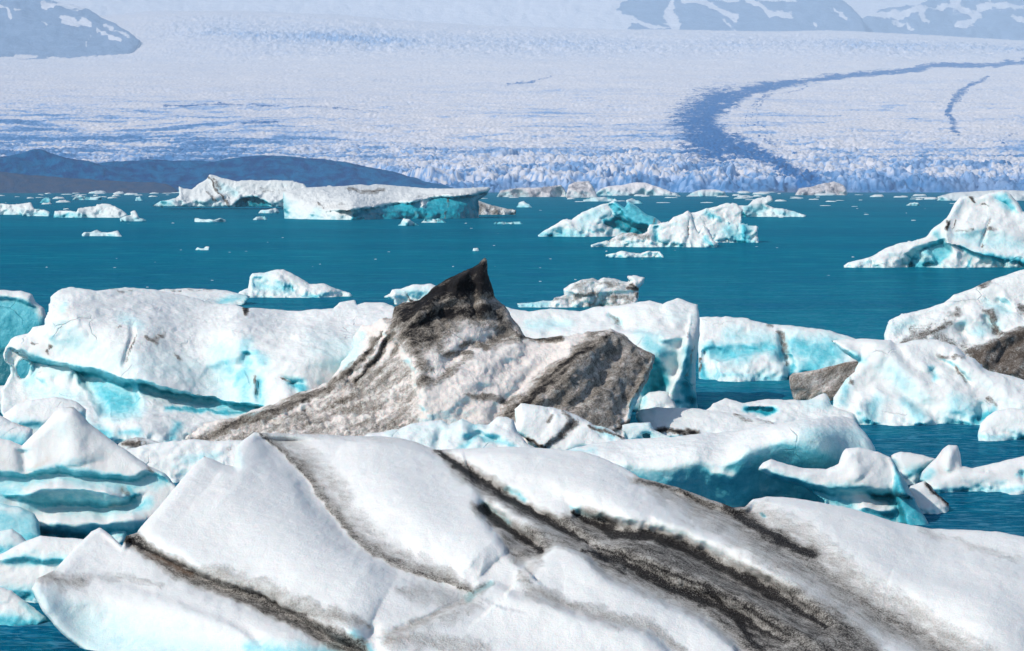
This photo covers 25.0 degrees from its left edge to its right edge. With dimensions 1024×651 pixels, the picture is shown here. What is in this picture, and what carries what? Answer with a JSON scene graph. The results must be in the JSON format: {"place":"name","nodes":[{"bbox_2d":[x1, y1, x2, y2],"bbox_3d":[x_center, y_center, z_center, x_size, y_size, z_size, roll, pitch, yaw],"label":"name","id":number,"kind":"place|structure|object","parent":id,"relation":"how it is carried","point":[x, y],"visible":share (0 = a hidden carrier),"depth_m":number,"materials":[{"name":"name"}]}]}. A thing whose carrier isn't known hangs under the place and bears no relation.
{"place":"outdoors","nodes":[
{"label":"outdoors","id":0,"kind":"place"},
{"bbox_2d":[0,0,139,59],"bbox_3d":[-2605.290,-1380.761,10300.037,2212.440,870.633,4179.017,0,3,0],"label":"mountain","id":1,"kind":"structure","parent":0,"point":[43,29],"depth_m":9529.58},
{"bbox_2d":[0,172,177,192],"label":"gravel bank","id":2,"kind":"structure","parent":0,"point":[15,183],"depth_m":2501.40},
{"bbox_2d":[0,149,179,191],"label":"moraine hill","id":3,"kind":"structure","parent":0,"point":[40,162],"depth_m":2621.35,"materials":[{"name":"blue stone"}]},
{"bbox_2d":[98,155,452,188],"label":"moraine ridge","id":4,"kind":"structure","parent":0,"point":[310,172],"depth_m":2721.51,"materials":[{"name":"blue stone"}]},
{"bbox_2d":[53,0,866,31],"bbox_3d":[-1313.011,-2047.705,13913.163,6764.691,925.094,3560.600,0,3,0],"label":"mountain","id":5,"kind":"structure","parent":0,"point":[772,15],"depth_m":12805.21,"materials":[{"name":"white snow"}]},
{"bbox_2d":[0,10,1023,191],"bbox_3d":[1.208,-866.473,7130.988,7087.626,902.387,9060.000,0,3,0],"label":"glacier","id":6,"kind":"object","parent":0,"point":[492,107],"visible":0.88,"depth_m":5216.24,"materials":[{"name":"white ice"}]},
{"bbox_2d":[0,192,1023,650],"bbox_3d":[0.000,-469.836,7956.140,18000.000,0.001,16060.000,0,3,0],"label":"water","id":7,"kind":"structure","parent":0,"point":[790,272],"depth_m":182.35,"materials":[{"name":"teal liquid"}]},
{"bbox_2d":[0,529,25,553],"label":"iceberg","id":8,"kind":"object","parent":7,"relation":"on","point":[10,538],"visible":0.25,"depth_m":37.49,"materials":[{"name":"white ice"}]},
{"bbox_2d":[0,416,32,444],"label":"iceberg","id":9,"kind":"object","parent":7,"relation":"on","point":[16,432],"visible":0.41,"depth_m":51.95,"materials":[{"name":"white ice"}]},
{"bbox_2d":[0,202,33,214],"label":"iceberg","id":10,"kind":"object","parent":7,"relation":"on","point":[13,209],"visible":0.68,"depth_m":510.41,"materials":[{"name":"white ice"}]},
{"bbox_2d":[0,503,40,540],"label":"iceberg","id":11,"kind":"object","parent":7,"relation":"on","point":[24,523],"visible":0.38,"depth_m":38.71,"materials":[{"name":"ice"}]},
{"bbox_2d":[0,290,45,385],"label":"iceberg","id":12,"kind":"object","parent":7,"relation":"on","point":[22,312],"visible":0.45,"depth_m":66.42,"materials":[{"name":"blue ice"}]},
{"bbox_2d":[0,587,46,625],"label":"iceberg","id":13,"kind":"object","parent":7,"relation":"on","point":[16,610],"visible":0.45,"depth_m":31.86,"materials":[{"name":"white ice"}]},
{"bbox_2d":[22,209,49,215],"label":"iceberg","id":14,"kind":"object","parent":7,"relation":"on","point":[34,212],"visible":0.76,"depth_m":484.15,"materials":[{"name":"white ice"}]},
{"bbox_2d":[0,536,82,602],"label":"iceberg","id":15,"kind":"object","parent":7,"relation":"on","point":[24,565],"visible":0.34,"depth_m":33.62,"materials":[{"name":"white ice"}]},
{"bbox_2d":[3,397,85,434],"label":"iceberg","id":16,"kind":"object","parent":7,"relation":"on","point":[35,415],"visible":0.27,"depth_m":52.86,"materials":[{"name":"white ice"}]},
{"bbox_2d":[40,197,50,202],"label":"ice floe","id":17,"kind":"object","parent":7,"relation":"on","point":[46,200],"visible":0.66,"depth_m":900.08,"materials":[{"name":"blue ice"}]},
{"bbox_2d":[56,200,69,202],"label":"ice floe","id":18,"kind":"object","parent":7,"relation":"on","point":[62,201],"visible":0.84,"depth_m":915.70,"materials":[{"name":"white ice"}]},
{"bbox_2d":[73,195,101,199],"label":"ice floe","id":19,"kind":"object","parent":7,"relation":"on","point":[79,197],"visible":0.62,"depth_m":1111.72,"materials":[{"name":"white ice"}]},
{"bbox_2d":[0,407,175,542],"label":"iceberg","id":20,"kind":"object","parent":7,"relation":"on","point":[69,472],"visible":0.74,"depth_m":39.65,"materials":[{"name":"white ice"}]},
{"bbox_2d":[54,204,126,217],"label":"iceberg","id":21,"kind":"object","parent":7,"relation":"on","point":[104,211],"visible":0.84,"depth_m":460.47,"materials":[{"name":"white ice"}]},
{"bbox_2d":[88,190,105,193],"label":"ice floe","id":22,"kind":"object","parent":7,"relation":"on","point":[100,191],"visible":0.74,"depth_m":2255.31,"materials":[{"name":"white ice"}]},
{"bbox_2d":[82,230,120,235],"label":"ice floe","id":23,"kind":"object","parent":7,"relation":"on","point":[100,233],"visible":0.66,"depth_m":285.46,"materials":[{"name":"white ice"}]},
{"bbox_2d":[120,211,145,220],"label":"iceberg","id":24,"kind":"object","parent":7,"relation":"on","point":[133,216],"visible":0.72,"depth_m":410.38,"materials":[{"name":"white ice"}]},
{"bbox_2d":[118,437,159,449],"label":"iceberg","id":25,"kind":"object","parent":7,"relation":"on","point":[135,442],"visible":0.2,"depth_m":51.87,"materials":[{"name":"white ice"}]},
{"bbox_2d":[127,439,242,482],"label":"iceberg","id":26,"kind":"object","parent":7,"relation":"on","point":[174,461],"visible":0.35,"depth_m":47.54,"materials":[{"name":"white ice"}]},
{"bbox_2d":[0,287,393,442],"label":"iceberg","id":27,"kind":"object","parent":7,"relation":"on","point":[119,365],"visible":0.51,"depth_m":57.53,"materials":[{"name":"white ice"}]},
{"bbox_2d":[196,246,208,249],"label":"ice floe","id":28,"kind":"object","parent":7,"relation":"on","point":[205,248],"visible":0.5,"depth_m":221.71,"materials":[{"name":"white ice"}]},
{"bbox_2d":[159,288,249,304],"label":"ice floe","id":29,"kind":"object","parent":7,"relation":"on","point":[214,296],"visible":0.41,"depth_m":119.74,"materials":[{"name":"white ice"}]},
{"bbox_2d":[194,218,225,221],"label":"ice floe","id":30,"kind":"object","parent":7,"relation":"on","point":[209,220],"visible":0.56,"depth_m":400.65,"materials":[{"name":"white ice"}]},
{"bbox_2d":[153,175,306,207],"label":"iceberg","id":31,"kind":"object","parent":7,"relation":"on","point":[213,191],"visible":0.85,"depth_m":641.18,"materials":[{"name":"white ice"}]},
{"bbox_2d":[253,216,266,219],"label":"ice floe","id":32,"kind":"object","parent":7,"relation":"on","point":[261,218],"visible":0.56,"depth_m":428.95,"materials":[{"name":"white ice"}]},
{"bbox_2d":[259,208,278,212],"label":"ice floe","id":33,"kind":"object","parent":7,"relation":"on","point":[274,210],"visible":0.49,"depth_m":538.41,"materials":[{"name":"white ice"}]},
{"bbox_2d":[239,269,351,297],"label":"iceberg","id":34,"kind":"object","parent":7,"relation":"on","point":[282,283],"visible":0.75,"depth_m":126.94,"materials":[{"name":"white ice"}]},
{"bbox_2d":[283,184,490,219],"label":"iceberg","id":35,"kind":"object","parent":7,"relation":"on","point":[361,202],"visible":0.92,"depth_m":446.08,"materials":[{"name":"white ice"}]},
{"bbox_2d":[398,218,418,225],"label":"ice floe","id":36,"kind":"object","parent":7,"relation":"on","point":[406,222],"visible":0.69,"depth_m":362.75,"materials":[{"name":"white ice"}]},
{"bbox_2d":[384,284,434,303],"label":"iceberg","id":37,"kind":"object","parent":7,"relation":"on","point":[413,292],"visible":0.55,"depth_m":118.98,"materials":[{"name":"white ice"}]},
{"bbox_2d":[182,258,654,447],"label":"iceberg","id":38,"kind":"object","parent":7,"relation":"on","point":[455,348],"visible":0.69,"depth_m":54.43,"materials":[{"name":"grey ice"}]},
{"bbox_2d":[421,218,445,222],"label":"ice floe","id":39,"kind":"object","parent":7,"relation":"on","point":[437,220],"visible":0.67,"depth_m":394.01,"materials":[{"name":"white ice"}]},
{"bbox_2d":[365,416,534,449],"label":"iceberg","id":40,"kind":"object","parent":7,"relation":"on","point":[498,431],"visible":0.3,"depth_m":49.80,"materials":[{"name":"white ice"}]},
{"bbox_2d":[479,201,515,214],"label":"iceberg","id":41,"kind":"object","parent":7,"relation":"on","point":[486,209],"visible":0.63,"depth_m":509.42,"materials":[{"name":"grey ice"}]},
{"bbox_2d":[494,222,521,223],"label":"ice floe","id":42,"kind":"object","parent":7,"relation":"on","point":[507,223],"visible":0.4,"depth_m":378.08,"materials":[{"name":"white ice"}]},
{"bbox_2d":[517,201,530,206],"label":"iceberg","id":43,"kind":"object","parent":7,"relation":"on","point":[522,204],"visible":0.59,"depth_m":697.44,"materials":[{"name":"white ice"}]},
{"bbox_2d":[32,432,1023,650],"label":"iceberg","id":44,"kind":"object","parent":7,"relation":"on","point":[290,542],"visible":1,"depth_m":31.21,"materials":[{"name":"white ice"}]},
{"bbox_2d":[497,185,565,196],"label":"iceberg","id":45,"kind":"object","parent":7,"relation":"on","point":[554,191],"visible":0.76,"depth_m":1454.02,"materials":[{"name":"white ice"}]},
{"bbox_2d":[515,403,625,449],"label":"iceberg","id":46,"kind":"object","parent":7,"relation":"on","point":[537,426],"visible":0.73,"depth_m":51.58,"materials":[{"name":"white ice"}]},
{"bbox_2d":[517,275,644,307],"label":"iceberg","id":47,"kind":"object","parent":7,"relation":"on","point":[593,292],"visible":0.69,"depth_m":116.13,"materials":[{"name":"white ice"}]},
{"bbox_2d":[566,181,596,197],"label":"iceberg","id":48,"kind":"object","parent":7,"relation":"on","point":[583,189],"visible":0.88,"depth_m":1347.97,"materials":[{"name":"white ice"}]},
{"bbox_2d":[538,201,660,236],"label":"iceberg","id":49,"kind":"object","parent":7,"relation":"on","point":[612,218],"visible":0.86,"depth_m":283.07,"materials":[{"name":"ice"}]},
{"bbox_2d":[583,197,616,200],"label":"ice floe","id":50,"kind":"object","parent":7,"relation":"on","point":[599,199],"visible":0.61,"depth_m":994.61,"materials":[{"name":"white ice"}]},
{"bbox_2d":[506,298,699,410],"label":"iceberg","id":51,"kind":"object","parent":7,"relation":"on","point":[667,334],"visible":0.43,"depth_m":63.37,"materials":[{"name":"white ice"}]},
{"bbox_2d":[605,251,663,257],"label":"ice floe","id":52,"kind":"object","parent":7,"relation":"on","point":[623,254],"visible":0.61,"depth_m":198.72,"materials":[{"name":"white ice"}]},
{"bbox_2d":[626,198,642,203],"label":"ice floe","id":53,"kind":"object","parent":7,"relation":"on","point":[632,200],"visible":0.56,"depth_m":858.80,"materials":[{"name":"white ice"}]},
{"bbox_2d":[596,182,678,195],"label":"iceberg","id":54,"kind":"object","parent":7,"relation":"on","point":[633,188],"visible":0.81,"depth_m":1714.31,"materials":[{"name":"white ice"}]},
{"bbox_2d":[622,422,668,438],"bbox_3d":[3.054,2.752,53.432,1.570,0.951,1.620,0,3,0],"label":"ice chunk","id":55,"kind":"object","parent":7,"relation":"on","point":[634,430],"visible":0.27,"depth_m":53.61,"materials":[{"name":"white ice"}]},
{"bbox_2d":[591,211,717,246],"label":"iceberg","id":56,"kind":"object","parent":7,"relation":"on","point":[679,231],"visible":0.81,"depth_m":233.28,"materials":[{"name":"white ice"}]},
{"bbox_2d":[640,391,676,409],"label":"iceberg","id":57,"kind":"object","parent":7,"relation":"on","point":[662,399],"visible":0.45,"depth_m":61.81,"materials":[{"name":"white ice"}]},
{"bbox_2d":[636,407,777,436],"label":"iceberg","id":58,"kind":"object","parent":7,"relation":"on","point":[672,422],"visible":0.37,"depth_m":55.40,"materials":[{"name":"white ice"}]},
{"bbox_2d":[688,189,726,195],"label":"iceberg","id":59,"kind":"object","parent":7,"relation":"on","point":[711,192],"visible":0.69,"depth_m":1568.19,"materials":[{"name":"white ice"}]},
{"bbox_2d":[569,416,874,506],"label":"iceberg","id":60,"kind":"object","parent":7,"relation":"on","point":[722,467],"visible":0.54,"depth_m":43.21,"materials":[{"name":"white ice"}]},
{"bbox_2d":[691,203,758,242],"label":"iceberg","id":61,"kind":"object","parent":7,"relation":"on","point":[722,223],"visible":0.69,"depth_m":252.61,"materials":[{"name":"white ice"}]},
{"bbox_2d":[734,197,749,198],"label":"ice floe","id":62,"kind":"object","parent":7,"relation":"on","point":[741,198],"visible":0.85,"depth_m":1235.38,"materials":[{"name":"white ice"}]},
{"bbox_2d":[739,195,805,216],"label":"iceberg","id":63,"kind":"object","parent":7,"relation":"on","point":[758,207],"visible":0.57,"depth_m":473.25,"materials":[{"name":"white ice"}]},
{"bbox_2d":[698,316,855,381],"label":"iceberg","id":64,"kind":"object","parent":7,"relation":"on","point":[731,349],"visible":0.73,"depth_m":73.13,"materials":[{"name":"ice"}]},
{"bbox_2d":[707,393,855,422],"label":"iceberg","id":65,"kind":"object","parent":7,"relation":"on","point":[780,410],"visible":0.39,"depth_m":58.75,"materials":[{"name":"white ice"}]},
{"bbox_2d":[795,181,846,194],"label":"iceberg","id":66,"kind":"object","parent":7,"relation":"on","point":[835,187],"visible":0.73,"depth_m":1794.83,"materials":[{"name":"white ice"}]},
{"bbox_2d":[789,361,857,400],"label":"iceberg","id":67,"kind":"object","parent":7,"relation":"on","point":[828,381],"visible":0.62,"depth_m":65.36,"materials":[{"name":"grey ice"}]},
{"bbox_2d":[816,192,835,195],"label":"ice floe","id":68,"kind":"object","parent":7,"relation":"on","point":[824,194],"visible":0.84,"depth_m":1709.69,"materials":[{"name":"white ice"}]},
{"bbox_2d":[758,447,927,524],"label":"iceberg","id":69,"kind":"object","parent":7,"relation":"on","point":[865,480],"visible":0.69,"depth_m":41.46,"materials":[{"name":"white ice"}]},
{"bbox_2d":[890,452,934,484],"bbox_3d":[7.984,3.081,46.898,0.796,0.954,1.412,2,4,35],"label":"ice chunk","id":70,"kind":"object","parent":7,"relation":"on","point":[911,467],"visible":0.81,"depth_m":46.92,"materials":[{"name":"white ice"}]},
{"bbox_2d":[832,338,1023,425],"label":"iceberg","id":71,"kind":"object","parent":7,"relation":"on","point":[927,382],"visible":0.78,"depth_m":59.31,"materials":[{"name":"white ice"}]},
{"bbox_2d":[909,481,948,513],"bbox_3d":[7.726,3.413,42.730,0.811,0.963,1.180,0,3,0],"label":"ice chunk","id":72,"kind":"object","parent":7,"relation":"on","point":[928,498],"visible":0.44,"depth_m":42.80,"materials":[{"name":"white ice"}]},
{"bbox_2d":[844,190,1023,267],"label":"iceberg","id":73,"kind":"object","parent":7,"relation":"on","point":[986,230],"visible":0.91,"depth_m":174.40,"materials":[{"name":"white ice"}]},
{"bbox_2d":[937,196,951,200],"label":"ice floe","id":74,"kind":"object","parent":7,"relation":"on","point":[941,198],"visible":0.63,"depth_m":1045.21,"materials":[{"name":"white ice"}]},
{"bbox_2d":[884,270,1023,379],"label":"iceberg","id":75,"kind":"object","parent":7,"relation":"on","point":[983,324],"visible":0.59,"depth_m":70.28,"materials":[{"name":"white ice"}]},
{"bbox_2d":[920,445,1023,494],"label":"iceberg","id":76,"kind":"object","parent":7,"relation":"on","point":[945,471],"visible":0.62,"depth_m":45.78,"materials":[{"name":"white ice"}]},
{"bbox_2d":[937,190,1023,200],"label":"ice floe","id":77,"kind":"object","parent":7,"relation":"on","point":[1017,195],"visible":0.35,"depth_m":1057.26,"materials":[{"name":"white ice"}]},
{"bbox_2d":[978,408,1023,440],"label":"iceberg","id":78,"kind":"object","parent":7,"relation":"on","point":[1003,424],"visible":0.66,"depth_m":55.13,"materials":[{"name":"white ice"}]},
{"bbox_2d":[843,0,926,17],"bbox_3d":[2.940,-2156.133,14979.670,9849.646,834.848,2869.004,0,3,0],"label":"sky","id":79,"kind":"structure","parent":0,"point":[863,8],"depth_m":14413.46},
{"bbox_2d":[862,0,1023,39],"bbox_3d":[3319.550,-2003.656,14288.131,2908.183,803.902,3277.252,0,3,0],"label":"mountain","id":80,"kind":"structure","parent":0,"point":[997,19],"depth_m":13305.76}
]}

